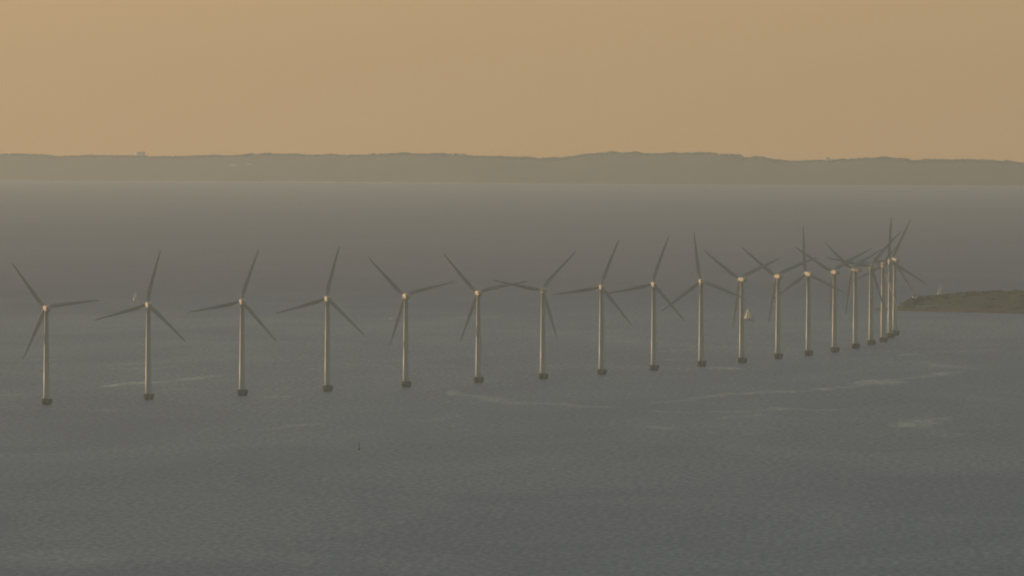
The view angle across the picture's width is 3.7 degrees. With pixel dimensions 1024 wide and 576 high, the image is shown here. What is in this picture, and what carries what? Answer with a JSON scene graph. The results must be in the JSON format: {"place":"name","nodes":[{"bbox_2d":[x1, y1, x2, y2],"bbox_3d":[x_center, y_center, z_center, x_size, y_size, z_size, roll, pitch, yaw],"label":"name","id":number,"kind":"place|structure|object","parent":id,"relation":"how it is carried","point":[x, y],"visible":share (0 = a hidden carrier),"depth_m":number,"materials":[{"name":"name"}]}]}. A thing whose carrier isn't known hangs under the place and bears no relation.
{"place":"outdoors","nodes":[
{"label":"outdoors","id":0,"kind":"place"},
{"bbox_2d":[0,180,957,185],"bbox_3d":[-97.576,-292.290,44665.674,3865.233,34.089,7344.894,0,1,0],"label":"shoreline","id":1,"kind":"structure","parent":0,"point":[437,182],"depth_m":44615.33,"materials":[{"name":"grey"}]},
{"bbox_2d":[0,181,1023,575],"bbox_3d":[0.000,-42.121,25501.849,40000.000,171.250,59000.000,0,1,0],"label":"sea","id":2,"kind":"structure","parent":0,"point":[900,453],"depth_m":11554.73,"materials":[{"name":"liquid"}]},
{"bbox_2d":[12,263,100,404],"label":"wind turbine","id":3,"kind":"object","parent":2,"relation":"in","point":[46,399],"visible":1,"depth_m":10930.49,"materials":[{"name":"metal"}]},
{"bbox_2d":[95,250,185,399],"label":"wind turbine","id":4,"kind":"object","parent":2,"relation":"in","point":[148,395],"visible":1,"depth_m":11096.75,"materials":[{"name":"metal"}]},
{"bbox_2d":[188,250,275,395],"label":"wind turbine","id":5,"kind":"object","parent":2,"relation":"in","point":[241,391],"visible":1,"depth_m":11249.10,"materials":[{"name":"metal"}]},
{"bbox_2d":[274,246,363,391],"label":"wind turbine","id":6,"kind":"object","parent":2,"relation":"in","point":[327,386],"visible":1,"depth_m":11405.38,"materials":[{"name":"metal"}]},
{"bbox_2d":[368,257,453,386],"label":"wind turbine","id":7,"kind":"object","parent":2,"relation":"in","point":[405,382],"visible":1,"depth_m":11566.15,"materials":[{"name":"metal"}]},
{"bbox_2d":[443,253,527,382],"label":"wind turbine","id":8,"kind":"object","parent":2,"relation":"in","point":[477,378],"visible":1,"depth_m":11732.10,"materials":[{"name":"metal"}]},
{"bbox_2d":[492,251,575,378],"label":"wind turbine","id":9,"kind":"object","parent":2,"relation":"in","point":[542,374],"visible":1,"depth_m":11881.00,"materials":[{"name":"metal"}]},
{"bbox_2d":[551,239,631,374],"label":"wind turbine","id":10,"kind":"object","parent":2,"relation":"in","point":[601,370],"visible":1,"depth_m":12056.73,"materials":[{"name":"metal"}]},
{"bbox_2d":[609,236,684,370],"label":"wind turbine","id":11,"kind":"object","parent":2,"relation":"in","point":[653,366],"visible":0.97,"depth_m":12237.29,"materials":[{"name":"metal"}]},
{"bbox_2d":[662,232,744,365],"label":"wind turbine","id":12,"kind":"object","parent":2,"relation":"in","point":[701,359],"visible":1,"depth_m":12423.95,"materials":[{"name":"metal"}]},
{"bbox_2d":[704,250,780,362],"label":"wind turbine","id":13,"kind":"object","parent":2,"relation":"in","point":[742,279],"visible":1,"depth_m":12567.21,"materials":[{"name":"metal"}]},
{"bbox_2d":[744,308,753,320],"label":"sailboat","id":14,"kind":"object","parent":2,"relation":"on","point":[749,315],"visible":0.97,"depth_m":14880.74,"materials":[{"name":"white"}]},
{"bbox_2d":[741,246,816,358],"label":"wind turbine","id":15,"kind":"object","parent":2,"relation":"in","point":[777,354],"visible":0.98,"depth_m":12764.34,"materials":[{"name":"metal"}]},
{"bbox_2d":[769,226,843,355],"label":"wind turbine","id":16,"kind":"object","parent":2,"relation":"in","point":[808,351],"visible":0.96,"depth_m":12916.69,"materials":[{"name":"metal"}]},
{"bbox_2d":[796,247,871,352],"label":"wind turbine","id":17,"kind":"object","parent":2,"relation":"in","point":[834,347],"visible":0.98,"depth_m":13072.54,"materials":[{"name":"metal"}]},
{"bbox_2d":[825,242,882,348],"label":"wind turbine","id":18,"kind":"object","parent":2,"relation":"in","point":[854,344],"visible":0.99,"depth_m":13259.05,"materials":[{"name":"metal"}]},
{"bbox_2d":[826,232,899,344],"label":"wind turbine","id":19,"kind":"object","parent":2,"relation":"in","point":[871,340],"visible":0.99,"depth_m":13452.12,"materials":[{"name":"metal"}]},
{"bbox_2d":[841,230,909,341],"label":"wind turbine","id":20,"kind":"object","parent":2,"relation":"in","point":[883,338],"visible":0.96,"depth_m":13592.95,"materials":[{"name":"metal"}]},
{"bbox_2d":[851,216,926,337],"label":"wind turbine","id":21,"kind":"object","parent":2,"relation":"in","point":[890,333],"visible":0.95,"depth_m":13825.62,"materials":[{"name":"metal"}]},
{"bbox_2d":[863,220,914,335],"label":"wind turbine","id":22,"kind":"object","parent":2,"relation":"in","point":[895,268],"visible":0.73,"depth_m":13975.07,"materials":[{"name":"metal"}]},
{"bbox_2d":[873,308,1023,313],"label":"sea wall","id":23,"kind":"structure","parent":2,"relation":"in","point":[967,311],"depth_m":15436.52,"materials":[{"name":"stone"}]},
{"bbox_2d":[0,154,1023,185],"bbox_3d":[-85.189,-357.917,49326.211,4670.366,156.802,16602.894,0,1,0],"label":"hills","id":24,"kind":"structure","parent":0,"point":[665,169],"depth_m":44704.40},
{"bbox_2d":[135,152,144,155],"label":"tower block","id":25,"kind":"structure","parent":24,"relation":"on","point":[139,153],"depth_m":53485.99,"materials":[{"name":"concrete"}]},
{"bbox_2d":[0,151,1023,164],"bbox_3d":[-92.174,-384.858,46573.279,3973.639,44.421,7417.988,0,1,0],"label":"woodland","id":26,"kind":"object","parent":24,"relation":"on","point":[967,160],"visible":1,"depth_m":45549.86,"materials":[{"name":"plant"}]},
{"bbox_2d":[0,0,1023,162],"label":"sky","id":27,"kind":"structure","parent":0,"point":[789,80],"materials":[{"name":"beige"}]},
{"bbox_2d":[874,291,1023,310],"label":"island","id":28,"kind":"structure","parent":0,"point":[973,302],"depth_m":15544.77,"materials":[{"name":"green plant"}]},
{"bbox_2d":[916,305,942,308],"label":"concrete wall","id":29,"kind":"structure","parent":28,"relation":"on","point":[922,306],"depth_m":15536.03,"materials":[{"name":"grey concrete"}]},
{"bbox_2d":[899,290,1023,309],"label":"scrub","id":30,"kind":"object","parent":28,"relation":"on","point":[970,293],"visible":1,"depth_m":15603.91,"materials":[{"name":"green plant"}]}
]}

